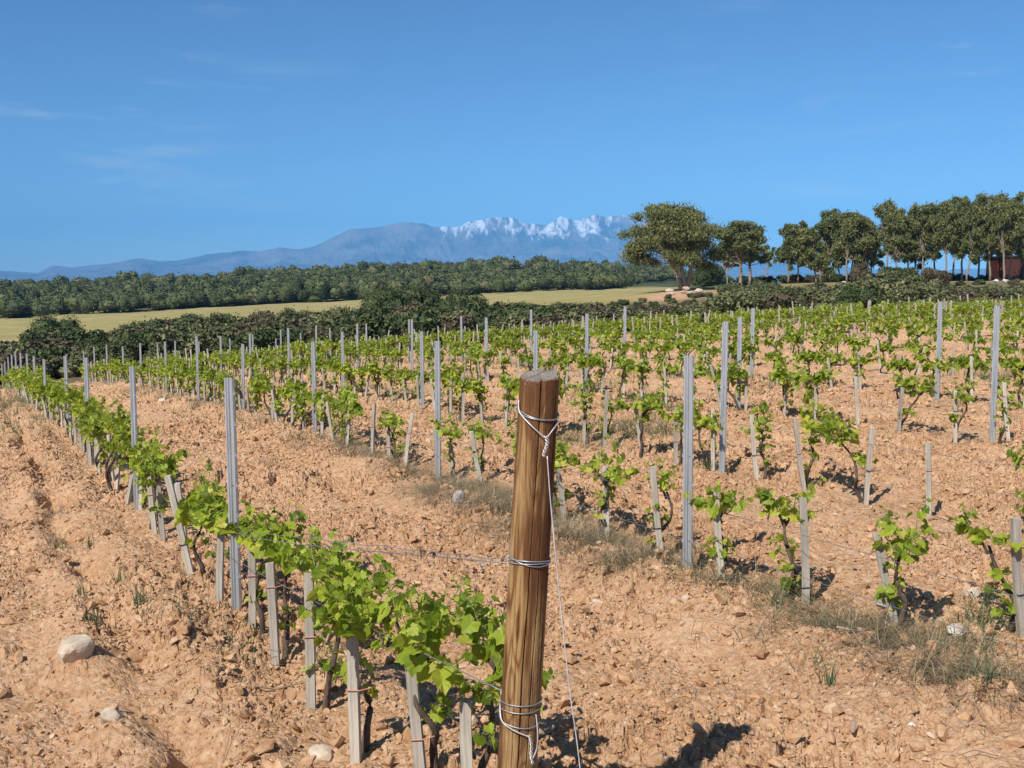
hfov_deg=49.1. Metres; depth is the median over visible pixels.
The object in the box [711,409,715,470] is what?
wooden stake
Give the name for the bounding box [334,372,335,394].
wooden stake
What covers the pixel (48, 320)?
scrub bush
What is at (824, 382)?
trellis wire
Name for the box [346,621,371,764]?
wooden stake
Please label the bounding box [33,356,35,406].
metal post
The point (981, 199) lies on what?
pine tree
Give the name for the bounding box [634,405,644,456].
wooden stake
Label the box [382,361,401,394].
grape vine
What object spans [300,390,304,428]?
wooden stake
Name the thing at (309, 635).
wooden stake
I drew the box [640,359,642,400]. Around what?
wooden stake
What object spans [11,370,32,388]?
grape vine
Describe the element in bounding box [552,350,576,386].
grape vine
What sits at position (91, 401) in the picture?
grape vine
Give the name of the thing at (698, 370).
grape vine
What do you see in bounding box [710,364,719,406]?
wooden stake
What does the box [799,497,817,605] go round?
wooden stake
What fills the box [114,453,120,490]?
wooden stake
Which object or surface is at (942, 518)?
fallen twig
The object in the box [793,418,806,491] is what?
wooden stake
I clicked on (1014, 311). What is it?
grape vine
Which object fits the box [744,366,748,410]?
wooden stake
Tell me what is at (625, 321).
metal post
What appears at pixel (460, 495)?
field stone
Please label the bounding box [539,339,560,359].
grape vine
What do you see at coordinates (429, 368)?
grape vine
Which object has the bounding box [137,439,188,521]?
grape vine
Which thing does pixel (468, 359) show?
grape vine
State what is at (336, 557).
grape vine
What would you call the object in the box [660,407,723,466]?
grape vine
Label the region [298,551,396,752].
grape vine
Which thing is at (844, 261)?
pine tree
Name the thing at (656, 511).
wooden stake
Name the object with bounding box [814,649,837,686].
grass tuft
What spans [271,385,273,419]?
wooden stake
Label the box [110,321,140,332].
scrub bush
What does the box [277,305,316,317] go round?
scrub bush
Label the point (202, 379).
grape vine
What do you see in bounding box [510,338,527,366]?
grape vine
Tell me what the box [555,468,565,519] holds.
wooden stake
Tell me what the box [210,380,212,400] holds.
wooden stake
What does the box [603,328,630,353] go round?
grape vine
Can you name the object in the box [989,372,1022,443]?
grape vine
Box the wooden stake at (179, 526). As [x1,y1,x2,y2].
[164,474,192,575]
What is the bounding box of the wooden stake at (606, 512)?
[602,466,615,535]
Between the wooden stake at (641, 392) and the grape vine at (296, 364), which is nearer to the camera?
the wooden stake at (641, 392)
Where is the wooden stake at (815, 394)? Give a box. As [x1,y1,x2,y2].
[814,371,816,420]
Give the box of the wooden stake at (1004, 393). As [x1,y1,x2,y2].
[1002,382,1009,439]
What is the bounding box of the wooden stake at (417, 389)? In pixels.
[416,376,419,405]
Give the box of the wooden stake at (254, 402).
[252,385,256,414]
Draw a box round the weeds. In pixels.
[0,317,1023,759]
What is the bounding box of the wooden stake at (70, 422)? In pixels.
[69,405,71,437]
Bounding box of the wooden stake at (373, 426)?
[370,404,375,451]
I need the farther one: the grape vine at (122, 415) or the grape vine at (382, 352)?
the grape vine at (382, 352)
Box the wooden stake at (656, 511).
[649,466,668,549]
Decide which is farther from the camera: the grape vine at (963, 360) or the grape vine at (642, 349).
the grape vine at (642, 349)
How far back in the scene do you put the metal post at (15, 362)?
35.68 m
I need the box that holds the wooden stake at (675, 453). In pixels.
[673,407,679,464]
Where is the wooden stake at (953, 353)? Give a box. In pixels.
[951,346,954,374]
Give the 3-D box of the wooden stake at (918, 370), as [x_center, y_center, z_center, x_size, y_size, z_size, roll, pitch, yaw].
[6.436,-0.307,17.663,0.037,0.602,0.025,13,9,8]
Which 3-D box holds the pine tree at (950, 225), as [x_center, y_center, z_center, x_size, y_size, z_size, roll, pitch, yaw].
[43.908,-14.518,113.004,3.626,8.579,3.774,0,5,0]
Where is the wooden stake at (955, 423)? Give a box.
[953,390,956,442]
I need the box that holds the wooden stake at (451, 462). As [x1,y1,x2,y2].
[448,445,454,476]
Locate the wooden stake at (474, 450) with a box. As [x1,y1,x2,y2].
[469,431,482,482]
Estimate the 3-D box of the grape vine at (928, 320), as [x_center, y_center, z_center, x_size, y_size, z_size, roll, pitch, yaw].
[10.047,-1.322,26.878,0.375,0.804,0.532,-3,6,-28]
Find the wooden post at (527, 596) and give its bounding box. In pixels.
[497,366,559,767]
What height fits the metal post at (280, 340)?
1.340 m
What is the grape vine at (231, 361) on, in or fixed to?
on the ground at (38, 683)
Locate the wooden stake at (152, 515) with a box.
[146,476,157,534]
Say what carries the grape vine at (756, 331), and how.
on the ground at (38, 683)
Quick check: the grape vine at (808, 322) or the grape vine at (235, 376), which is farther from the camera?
the grape vine at (808, 322)
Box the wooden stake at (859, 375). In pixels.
[858,351,860,388]
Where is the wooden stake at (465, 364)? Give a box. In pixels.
[464,354,466,375]
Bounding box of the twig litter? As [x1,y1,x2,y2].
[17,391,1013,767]
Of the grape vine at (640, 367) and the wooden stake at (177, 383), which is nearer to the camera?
the grape vine at (640, 367)
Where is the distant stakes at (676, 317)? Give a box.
[6,294,1021,393]
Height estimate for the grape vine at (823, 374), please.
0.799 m
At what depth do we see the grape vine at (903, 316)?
30.97 m
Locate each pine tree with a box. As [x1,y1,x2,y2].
[614,201,726,290]
[708,219,767,282]
[718,241,738,283]
[725,229,774,284]
[763,244,776,276]
[773,223,801,283]
[790,227,820,281]
[793,220,818,282]
[810,252,836,281]
[814,207,844,281]
[828,209,865,281]
[829,226,850,281]
[838,212,869,281]
[844,215,879,263]
[868,231,885,274]
[872,198,906,266]
[882,209,914,266]
[895,214,921,268]
[907,202,941,269]
[907,210,928,270]
[924,200,944,268]
[926,197,964,270]
[948,195,968,272]
[950,203,991,280]
[955,197,983,279]
[970,190,1019,280]
[970,200,1002,279]
[982,197,1022,278]
[1008,201,1023,279]
[1010,191,1023,272]
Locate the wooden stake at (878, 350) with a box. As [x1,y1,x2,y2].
[876,340,881,372]
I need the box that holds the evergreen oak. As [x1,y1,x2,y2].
[690,261,726,287]
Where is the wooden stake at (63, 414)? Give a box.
[63,403,65,428]
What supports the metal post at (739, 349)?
on the ground at (38, 683)
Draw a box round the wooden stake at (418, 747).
[405,669,434,767]
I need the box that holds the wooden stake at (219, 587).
[215,532,224,601]
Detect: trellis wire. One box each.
[66,404,550,567]
[126,466,542,764]
[159,382,1023,648]
[163,375,1023,598]
[250,364,1023,467]
[252,371,1021,497]
[368,361,1022,418]
[442,356,1023,398]
[516,355,1023,387]
[523,347,1015,370]
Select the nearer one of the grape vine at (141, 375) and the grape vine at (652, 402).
the grape vine at (652, 402)
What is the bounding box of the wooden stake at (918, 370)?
[916,346,925,374]
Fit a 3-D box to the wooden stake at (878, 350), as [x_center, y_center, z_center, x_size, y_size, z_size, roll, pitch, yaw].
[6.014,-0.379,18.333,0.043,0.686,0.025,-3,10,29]
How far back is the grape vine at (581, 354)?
17.80 m
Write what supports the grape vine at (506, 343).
on the ground at (38, 683)
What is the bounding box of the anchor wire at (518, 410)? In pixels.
[516,400,580,767]
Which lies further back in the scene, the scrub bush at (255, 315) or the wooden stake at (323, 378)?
the scrub bush at (255, 315)
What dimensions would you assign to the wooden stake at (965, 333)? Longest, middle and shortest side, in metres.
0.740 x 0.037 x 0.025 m
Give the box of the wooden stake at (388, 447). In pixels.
[385,416,393,456]
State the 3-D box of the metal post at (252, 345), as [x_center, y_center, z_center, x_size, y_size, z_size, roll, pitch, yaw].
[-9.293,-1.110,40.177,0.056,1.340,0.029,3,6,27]
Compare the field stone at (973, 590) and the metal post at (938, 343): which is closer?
the field stone at (973, 590)
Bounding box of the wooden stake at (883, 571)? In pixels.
[872,532,897,624]
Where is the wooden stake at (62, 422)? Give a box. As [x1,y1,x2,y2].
[60,406,63,426]
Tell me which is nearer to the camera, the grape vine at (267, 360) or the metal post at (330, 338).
the grape vine at (267, 360)
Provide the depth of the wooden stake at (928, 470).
7.43 m
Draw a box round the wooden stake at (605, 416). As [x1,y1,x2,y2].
[602,390,608,447]
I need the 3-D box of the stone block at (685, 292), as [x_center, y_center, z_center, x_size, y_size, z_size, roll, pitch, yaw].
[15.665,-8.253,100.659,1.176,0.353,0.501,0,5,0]
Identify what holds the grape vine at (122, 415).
on the ground at (38, 683)
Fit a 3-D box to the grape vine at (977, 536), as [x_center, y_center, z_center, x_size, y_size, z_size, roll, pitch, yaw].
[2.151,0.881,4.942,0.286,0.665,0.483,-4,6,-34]
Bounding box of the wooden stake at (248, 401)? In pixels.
[246,387,249,410]
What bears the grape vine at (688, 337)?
on the ground at (38, 683)
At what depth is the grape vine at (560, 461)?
7.91 m
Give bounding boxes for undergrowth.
[0,272,993,383]
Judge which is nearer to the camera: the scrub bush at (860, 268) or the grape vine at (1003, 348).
the grape vine at (1003, 348)
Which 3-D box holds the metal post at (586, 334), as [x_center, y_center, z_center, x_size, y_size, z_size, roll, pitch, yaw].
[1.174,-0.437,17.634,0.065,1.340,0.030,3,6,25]
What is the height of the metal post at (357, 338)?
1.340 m
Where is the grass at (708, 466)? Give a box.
[0,354,1023,698]
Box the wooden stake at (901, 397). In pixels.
[897,387,905,433]
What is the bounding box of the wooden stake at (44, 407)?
[41,395,47,419]
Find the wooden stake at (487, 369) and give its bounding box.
[485,357,488,381]
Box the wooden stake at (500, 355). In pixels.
[499,352,503,375]
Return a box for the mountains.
[0,214,999,281]
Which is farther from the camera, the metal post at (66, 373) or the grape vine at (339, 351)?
the grape vine at (339, 351)
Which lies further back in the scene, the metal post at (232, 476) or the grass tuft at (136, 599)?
the grass tuft at (136, 599)
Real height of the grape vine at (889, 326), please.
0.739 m
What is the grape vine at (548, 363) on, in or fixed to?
on the ground at (38, 683)
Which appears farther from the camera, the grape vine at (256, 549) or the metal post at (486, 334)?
the metal post at (486, 334)
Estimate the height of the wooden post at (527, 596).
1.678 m
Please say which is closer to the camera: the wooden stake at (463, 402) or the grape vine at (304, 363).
the wooden stake at (463, 402)
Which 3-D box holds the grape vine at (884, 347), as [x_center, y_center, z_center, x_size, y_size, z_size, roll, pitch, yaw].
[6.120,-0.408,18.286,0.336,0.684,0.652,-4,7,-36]
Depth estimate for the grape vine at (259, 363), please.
26.70 m
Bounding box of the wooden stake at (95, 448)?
[94,437,96,467]
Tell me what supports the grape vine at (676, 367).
on the ground at (38, 683)
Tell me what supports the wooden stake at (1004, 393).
on the ground at (38, 683)
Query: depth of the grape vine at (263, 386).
16.04 m
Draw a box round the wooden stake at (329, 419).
[326,401,334,440]
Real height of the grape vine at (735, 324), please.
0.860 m
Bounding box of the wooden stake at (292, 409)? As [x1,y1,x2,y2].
[291,394,293,424]
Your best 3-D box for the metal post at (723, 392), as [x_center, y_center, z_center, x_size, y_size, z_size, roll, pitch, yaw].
[1.806,0.138,9.562,0.064,1.340,0.028,3,5,24]
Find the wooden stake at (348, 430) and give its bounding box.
[345,398,350,446]
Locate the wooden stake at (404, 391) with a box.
[402,379,406,401]
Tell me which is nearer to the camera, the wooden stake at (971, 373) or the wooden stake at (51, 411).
the wooden stake at (971, 373)
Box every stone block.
[680,290,691,293]
[694,288,703,292]
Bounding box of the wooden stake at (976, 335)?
[975,330,977,351]
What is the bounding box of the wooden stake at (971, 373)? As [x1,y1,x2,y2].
[970,356,972,403]
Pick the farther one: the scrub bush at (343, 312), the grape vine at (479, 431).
the scrub bush at (343, 312)
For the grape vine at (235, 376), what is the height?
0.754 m
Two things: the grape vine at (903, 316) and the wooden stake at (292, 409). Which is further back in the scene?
the grape vine at (903, 316)
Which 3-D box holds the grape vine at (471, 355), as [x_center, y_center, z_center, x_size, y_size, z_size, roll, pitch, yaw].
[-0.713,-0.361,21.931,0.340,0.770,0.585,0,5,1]
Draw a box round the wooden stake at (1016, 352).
[1015,331,1018,354]
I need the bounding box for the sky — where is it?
[0,0,1023,272]
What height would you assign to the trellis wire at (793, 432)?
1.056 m
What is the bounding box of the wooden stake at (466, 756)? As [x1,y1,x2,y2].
[459,698,472,767]
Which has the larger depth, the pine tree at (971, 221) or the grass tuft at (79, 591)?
the pine tree at (971, 221)
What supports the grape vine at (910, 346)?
on the ground at (38, 683)
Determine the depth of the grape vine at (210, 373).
20.54 m
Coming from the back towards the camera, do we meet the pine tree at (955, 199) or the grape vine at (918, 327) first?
the pine tree at (955, 199)
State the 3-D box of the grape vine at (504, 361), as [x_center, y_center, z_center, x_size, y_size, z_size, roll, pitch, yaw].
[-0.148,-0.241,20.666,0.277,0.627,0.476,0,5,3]
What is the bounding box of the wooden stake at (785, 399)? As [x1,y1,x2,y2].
[783,378,788,415]
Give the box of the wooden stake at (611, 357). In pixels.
[610,348,612,368]
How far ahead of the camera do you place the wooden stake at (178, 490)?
7.29 m
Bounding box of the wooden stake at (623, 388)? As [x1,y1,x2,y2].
[622,370,625,396]
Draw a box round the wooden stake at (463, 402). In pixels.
[461,373,464,421]
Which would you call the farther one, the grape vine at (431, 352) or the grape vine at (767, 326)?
the grape vine at (767, 326)
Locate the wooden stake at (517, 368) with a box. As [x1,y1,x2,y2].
[517,358,518,381]
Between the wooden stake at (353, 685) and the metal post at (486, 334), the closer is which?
the wooden stake at (353, 685)
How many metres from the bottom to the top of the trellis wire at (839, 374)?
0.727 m
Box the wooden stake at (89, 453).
[85,420,91,467]
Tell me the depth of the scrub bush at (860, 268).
110.91 m
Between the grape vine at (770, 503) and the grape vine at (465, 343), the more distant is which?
the grape vine at (465, 343)
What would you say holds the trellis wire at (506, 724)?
attached to the wooden post at (527, 596)
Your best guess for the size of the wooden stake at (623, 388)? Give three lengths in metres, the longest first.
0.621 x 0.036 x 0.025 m
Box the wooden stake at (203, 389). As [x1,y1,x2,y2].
[203,374,204,400]
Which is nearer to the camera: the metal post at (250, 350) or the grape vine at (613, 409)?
the grape vine at (613, 409)
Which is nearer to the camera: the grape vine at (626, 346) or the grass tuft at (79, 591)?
the grass tuft at (79, 591)
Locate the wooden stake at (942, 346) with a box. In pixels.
[941,337,943,357]
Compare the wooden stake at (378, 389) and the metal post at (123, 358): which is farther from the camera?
the metal post at (123, 358)
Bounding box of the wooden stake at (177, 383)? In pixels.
[175,369,179,395]
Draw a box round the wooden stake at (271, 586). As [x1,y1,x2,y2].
[265,562,285,668]
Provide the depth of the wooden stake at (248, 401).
17.05 m
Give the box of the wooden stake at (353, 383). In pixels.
[352,366,354,393]
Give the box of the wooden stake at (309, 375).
[308,364,310,387]
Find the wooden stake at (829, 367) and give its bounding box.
[827,357,832,387]
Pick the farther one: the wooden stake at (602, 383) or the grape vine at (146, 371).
the grape vine at (146, 371)
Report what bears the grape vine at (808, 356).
on the ground at (38, 683)
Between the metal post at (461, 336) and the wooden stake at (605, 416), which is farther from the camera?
the metal post at (461, 336)
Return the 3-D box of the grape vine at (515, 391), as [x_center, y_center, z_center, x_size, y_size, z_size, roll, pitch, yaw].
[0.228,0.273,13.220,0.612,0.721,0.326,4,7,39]
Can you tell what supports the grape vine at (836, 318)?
on the ground at (38, 683)
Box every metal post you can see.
[14,351,16,390]
[19,353,21,396]
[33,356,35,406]
[42,359,46,415]
[63,356,68,432]
[84,357,89,459]
[93,347,94,381]
[122,346,124,381]
[129,366,138,508]
[139,343,141,382]
[164,342,167,391]
[195,336,199,401]
[220,336,221,371]
[224,377,241,609]
[241,344,244,408]
[249,334,251,376]
[252,334,253,356]
[280,330,281,359]
[287,328,289,378]
[311,342,316,432]
[315,326,316,357]
[329,328,330,355]
[341,332,343,387]
[356,324,358,366]
[408,319,409,359]
[411,319,412,370]
[420,331,424,407]
[434,341,440,478]
[460,316,462,361]
[485,318,487,379]
[530,310,531,353]
[533,330,537,369]
[584,314,588,390]
[623,306,626,357]
[682,355,694,568]
[719,321,728,472]
[736,317,742,410]
[750,308,754,376]
[934,302,942,400]
[989,306,1000,441]
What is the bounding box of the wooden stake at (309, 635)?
[303,573,325,709]
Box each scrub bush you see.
[27,311,83,333]
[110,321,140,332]
[136,316,169,324]
[175,313,206,323]
[204,310,244,321]
[248,309,277,320]
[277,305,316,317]
[321,305,352,318]
[358,281,411,314]
[397,275,445,312]
[434,287,489,311]
[715,281,742,293]
[749,279,782,288]
[848,258,871,281]
[876,263,918,277]
[921,267,951,286]
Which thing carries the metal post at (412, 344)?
on the ground at (38, 683)
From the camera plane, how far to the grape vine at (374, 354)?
27.62 m
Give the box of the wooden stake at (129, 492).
[125,469,132,504]
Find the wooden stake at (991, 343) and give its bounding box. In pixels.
[990,341,992,373]
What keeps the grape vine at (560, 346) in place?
on the ground at (38, 683)
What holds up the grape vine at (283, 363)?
on the ground at (38, 683)
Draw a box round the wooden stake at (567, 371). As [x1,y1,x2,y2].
[565,361,569,384]
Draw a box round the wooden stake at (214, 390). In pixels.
[213,382,215,402]
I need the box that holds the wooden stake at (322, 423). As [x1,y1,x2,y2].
[320,395,324,434]
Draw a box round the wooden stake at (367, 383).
[364,374,370,396]
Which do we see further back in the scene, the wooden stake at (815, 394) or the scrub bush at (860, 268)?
the scrub bush at (860, 268)
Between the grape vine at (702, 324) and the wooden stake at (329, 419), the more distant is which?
the grape vine at (702, 324)
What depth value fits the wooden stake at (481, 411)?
14.34 m
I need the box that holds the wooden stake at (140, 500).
[138,477,144,511]
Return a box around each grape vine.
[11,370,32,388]
[19,366,32,395]
[20,366,28,399]
[24,372,38,408]
[25,371,48,409]
[26,366,49,410]
[29,379,55,418]
[34,378,63,420]
[45,378,75,435]
[45,380,64,416]
[47,381,63,425]
[52,385,78,419]
[60,382,92,420]
[61,396,84,443]
[63,394,92,455]
[66,407,105,464]
[71,392,94,452]
[71,394,104,464]
[74,396,105,432]
[79,406,112,467]
[85,400,157,490]
[91,397,151,481]
[95,420,145,501]
[117,435,156,529]
[119,364,133,379]
[120,430,161,509]
[131,359,144,382]
[131,439,187,534]
[135,365,146,385]
[137,366,152,383]
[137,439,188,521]
[148,367,161,388]
[150,363,158,385]
[151,369,164,389]
[156,362,175,391]
[158,365,174,391]
[170,367,185,394]
[172,363,184,394]
[174,457,224,573]
[177,359,203,394]
[183,362,195,395]
[187,464,275,581]
[188,364,210,392]
[197,364,216,401]
[199,367,210,395]
[207,369,224,403]
[213,508,296,637]
[219,374,241,410]
[220,369,236,397]
[222,349,237,369]
[227,356,239,373]
[234,354,240,377]
[239,355,256,376]
[240,499,344,658]
[245,354,256,377]
[245,379,266,411]
[248,366,272,412]
[253,352,269,372]
[253,375,282,416]
[255,358,267,377]
[262,356,272,379]
[263,358,276,381]
[272,355,287,383]
[272,378,294,421]
[276,354,287,384]
[276,375,323,426]
[285,381,327,430]
[288,356,301,380]
[290,353,308,382]
[295,352,321,379]
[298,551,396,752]
[299,389,337,428]
[301,525,391,709]
[308,351,322,383]
[316,355,346,391]
[316,358,334,385]
[318,346,331,359]
[322,382,352,441]
[329,391,363,445]
[331,359,352,383]
[332,345,344,358]
[338,359,357,391]
[344,344,355,368]
[344,348,353,363]
[345,365,365,396]
[351,345,369,368]
[355,346,378,364]
[360,357,383,397]
[368,345,381,362]
[371,553,478,767]
[375,345,389,369]
[377,408,409,462]
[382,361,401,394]
[383,347,397,371]
[384,409,408,459]
[392,366,415,399]
[393,346,409,368]
[411,365,433,398]
[416,343,429,366]
[418,350,444,372]
[419,576,564,767]
[424,340,432,360]
[425,361,452,397]
[426,346,445,367]
[430,412,465,477]
[431,361,468,411]
[445,340,468,367]
[446,339,459,359]
[446,373,473,421]
[451,338,466,356]
[458,334,471,357]
[460,342,476,374]
[461,416,499,480]
[463,374,488,422]
[467,345,483,380]
[470,342,505,380]
[489,337,498,362]
[492,332,513,356]
[496,354,510,373]
[496,417,516,455]
[498,372,520,425]
[499,336,516,358]
[501,328,516,341]
[503,379,519,396]
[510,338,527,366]
[514,347,539,371]
[526,330,544,338]
[529,335,547,356]
[532,352,556,370]
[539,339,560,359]
[545,330,561,340]
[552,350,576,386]
[552,436,580,519]
[553,339,569,354]
[557,371,573,429]
[560,327,572,351]
[562,331,594,352]
[566,378,595,443]
[572,344,606,392]
[574,327,595,348]
[577,352,606,390]
[578,440,649,536]
[589,327,614,354]
[597,333,617,365]
[598,391,623,447]
[602,336,638,361]
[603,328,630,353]
[614,354,637,397]
[614,386,666,457]
[625,355,652,394]
[630,326,647,358]
[631,341,649,360]
[638,324,646,342]
[639,337,673,375]
[644,329,664,353]
[644,458,679,552]
[651,353,681,402]
[653,328,674,359]
[655,397,704,465]
[658,322,675,341]
[659,334,701,374]
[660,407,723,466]
[664,323,688,339]
[679,329,701,354]
[682,350,710,394]
[683,481,766,580]
[687,341,721,374]
[689,326,715,355]
[690,324,706,346]
[692,321,709,329]
[694,321,721,345]
[701,366,742,406]
[706,320,721,342]
[712,330,731,347]
[715,360,750,409]
[720,316,742,336]
[728,336,758,369]
[728,352,754,366]
[729,326,743,341]
[740,400,775,479]
[742,330,769,362]
[744,327,758,344]
[747,318,759,337]
[753,348,789,368]
[755,319,774,337]
[755,477,826,599]
[759,334,786,351]
[768,356,794,412]
[775,318,795,336]
[781,323,806,359]
[782,327,803,352]
[782,358,840,420]
[792,346,827,384]
[798,392,839,487]
[799,321,812,343]
[800,315,813,328]
[800,329,843,353]
[802,315,826,329]
[804,407,877,503]
[811,325,830,350]
[815,349,845,387]
[816,321,832,338]
[820,323,850,353]
[828,316,860,342]
[829,315,847,332]
[839,314,858,334]
[839,351,884,383]
[840,333,871,369]
[855,313,882,337]
[857,321,879,339]
[868,319,903,354]
[869,338,904,372]
[872,498,938,632]
[876,314,900,324]
[880,320,904,345]
[882,353,922,398]
[883,309,899,320]
[887,366,937,427]
[898,308,911,330]
[899,338,935,374]
[901,314,919,339]
[901,319,928,338]
[903,319,936,356]
[913,307,932,326]
[915,350,950,396]
[918,313,936,335]
[918,314,956,337]
[928,326,959,351]
[937,349,991,402]
[942,313,961,333]
[945,382,974,442]
[948,502,1023,632]
[951,321,983,349]
[954,314,973,340]
[955,331,988,356]
[963,315,983,334]
[971,306,989,331]
[973,334,1014,370]
[985,316,1010,340]
[989,308,1011,322]
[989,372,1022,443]
[990,328,1019,359]
[999,351,1023,402]
[1000,312,1023,330]
[1005,442,1023,513]
[1010,306,1019,326]
[1010,314,1023,328]
[1011,347,1023,352]
[1012,323,1023,343]
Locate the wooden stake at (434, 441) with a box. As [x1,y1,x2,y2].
[433,428,442,458]
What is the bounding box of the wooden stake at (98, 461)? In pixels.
[97,424,101,473]
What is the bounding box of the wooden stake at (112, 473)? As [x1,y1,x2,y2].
[106,435,114,480]
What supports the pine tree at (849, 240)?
on the ground at (38, 683)
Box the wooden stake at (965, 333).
[964,322,967,349]
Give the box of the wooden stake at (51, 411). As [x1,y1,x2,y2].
[49,402,53,420]
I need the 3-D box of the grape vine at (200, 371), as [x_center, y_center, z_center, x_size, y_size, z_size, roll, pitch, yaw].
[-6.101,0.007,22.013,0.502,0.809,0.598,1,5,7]
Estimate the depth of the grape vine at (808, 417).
8.67 m
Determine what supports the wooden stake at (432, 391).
on the ground at (38, 683)
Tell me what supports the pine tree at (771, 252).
on the ground at (38, 683)
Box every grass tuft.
[49,528,74,550]
[71,573,90,595]
[73,590,115,626]
[79,529,102,549]
[104,559,139,585]
[120,574,151,606]
[131,593,153,615]
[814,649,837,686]
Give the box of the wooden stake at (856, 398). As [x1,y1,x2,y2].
[854,376,859,424]
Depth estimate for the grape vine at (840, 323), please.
26.17 m
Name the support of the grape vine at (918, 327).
on the ground at (38, 683)
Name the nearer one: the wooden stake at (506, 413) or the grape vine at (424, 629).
the grape vine at (424, 629)
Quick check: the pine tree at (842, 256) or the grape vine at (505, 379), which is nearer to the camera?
the grape vine at (505, 379)
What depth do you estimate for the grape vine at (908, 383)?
11.40 m
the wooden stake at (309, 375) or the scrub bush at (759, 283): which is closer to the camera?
the wooden stake at (309, 375)
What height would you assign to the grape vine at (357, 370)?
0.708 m
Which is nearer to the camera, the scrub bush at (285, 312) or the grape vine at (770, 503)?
the grape vine at (770, 503)
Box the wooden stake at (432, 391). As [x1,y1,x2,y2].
[429,376,434,410]
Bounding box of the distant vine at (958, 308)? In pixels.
[0,296,1023,395]
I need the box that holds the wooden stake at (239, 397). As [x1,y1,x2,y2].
[237,383,241,410]
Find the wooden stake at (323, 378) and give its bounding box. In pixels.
[321,368,325,390]
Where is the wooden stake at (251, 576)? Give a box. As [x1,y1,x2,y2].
[246,545,256,628]
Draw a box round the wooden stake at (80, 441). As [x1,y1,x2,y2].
[78,418,82,447]
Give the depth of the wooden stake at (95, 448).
12.01 m
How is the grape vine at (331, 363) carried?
on the ground at (38, 683)
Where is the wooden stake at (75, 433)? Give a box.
[72,416,76,443]
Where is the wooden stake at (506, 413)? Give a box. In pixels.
[504,388,509,426]
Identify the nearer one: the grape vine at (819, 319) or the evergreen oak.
the grape vine at (819, 319)
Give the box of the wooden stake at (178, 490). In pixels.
[174,482,188,560]
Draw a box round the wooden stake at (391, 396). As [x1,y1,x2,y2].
[390,379,392,400]
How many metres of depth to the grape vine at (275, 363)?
24.89 m
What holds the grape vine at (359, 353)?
on the ground at (38, 683)
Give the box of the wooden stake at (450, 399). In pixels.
[449,374,452,414]
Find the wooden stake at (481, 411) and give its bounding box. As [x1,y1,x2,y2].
[478,379,483,423]
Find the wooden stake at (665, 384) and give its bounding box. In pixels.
[663,361,667,404]
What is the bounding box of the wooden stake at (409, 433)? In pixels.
[403,412,415,465]
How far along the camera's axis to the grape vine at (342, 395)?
13.01 m
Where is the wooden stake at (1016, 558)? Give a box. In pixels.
[1010,516,1023,638]
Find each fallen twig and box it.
[248,674,305,689]
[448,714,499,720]
[836,617,895,631]
[928,516,971,521]
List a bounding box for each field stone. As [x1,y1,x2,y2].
[57,634,94,663]
[101,708,123,724]
[307,744,332,762]
[452,490,464,503]
[875,600,886,606]
[947,623,965,635]
[961,587,980,596]
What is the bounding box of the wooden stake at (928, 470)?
[924,442,938,515]
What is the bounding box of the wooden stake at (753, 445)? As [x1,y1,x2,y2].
[749,414,760,479]
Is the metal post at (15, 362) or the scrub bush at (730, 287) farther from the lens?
the scrub bush at (730, 287)
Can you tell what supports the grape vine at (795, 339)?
on the ground at (38, 683)
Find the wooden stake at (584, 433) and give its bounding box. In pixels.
[582,400,589,444]
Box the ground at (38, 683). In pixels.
[0,279,1023,767]
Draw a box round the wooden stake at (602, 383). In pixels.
[600,365,605,393]
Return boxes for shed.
[986,256,1023,279]
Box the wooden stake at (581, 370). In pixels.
[580,368,583,392]
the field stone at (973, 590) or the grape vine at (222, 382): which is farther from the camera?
the grape vine at (222, 382)
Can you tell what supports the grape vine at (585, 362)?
on the ground at (38, 683)
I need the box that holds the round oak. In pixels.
[295,287,329,302]
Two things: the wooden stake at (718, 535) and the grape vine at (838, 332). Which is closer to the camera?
the wooden stake at (718, 535)
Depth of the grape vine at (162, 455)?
8.39 m
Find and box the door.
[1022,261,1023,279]
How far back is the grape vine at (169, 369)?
24.74 m
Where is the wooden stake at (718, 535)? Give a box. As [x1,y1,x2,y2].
[712,492,725,578]
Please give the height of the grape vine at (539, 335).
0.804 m
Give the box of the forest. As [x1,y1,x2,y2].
[0,253,735,317]
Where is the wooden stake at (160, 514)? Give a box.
[155,476,169,541]
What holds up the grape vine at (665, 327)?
on the ground at (38, 683)
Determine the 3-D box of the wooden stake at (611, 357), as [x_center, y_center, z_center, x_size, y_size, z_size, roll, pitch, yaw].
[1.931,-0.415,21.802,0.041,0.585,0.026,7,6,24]
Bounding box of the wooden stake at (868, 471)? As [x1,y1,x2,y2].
[864,426,877,505]
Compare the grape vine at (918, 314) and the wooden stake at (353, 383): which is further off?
the grape vine at (918, 314)
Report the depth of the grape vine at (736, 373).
13.87 m
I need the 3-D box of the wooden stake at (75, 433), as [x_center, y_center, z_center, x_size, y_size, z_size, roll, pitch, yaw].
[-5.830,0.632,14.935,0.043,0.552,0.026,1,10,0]
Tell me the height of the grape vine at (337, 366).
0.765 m
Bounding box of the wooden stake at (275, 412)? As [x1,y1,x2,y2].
[271,390,277,421]
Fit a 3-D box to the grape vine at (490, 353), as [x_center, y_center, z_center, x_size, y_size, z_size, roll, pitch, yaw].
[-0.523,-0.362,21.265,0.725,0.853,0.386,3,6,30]
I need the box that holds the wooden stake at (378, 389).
[377,375,379,399]
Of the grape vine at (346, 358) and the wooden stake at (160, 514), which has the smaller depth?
the wooden stake at (160, 514)

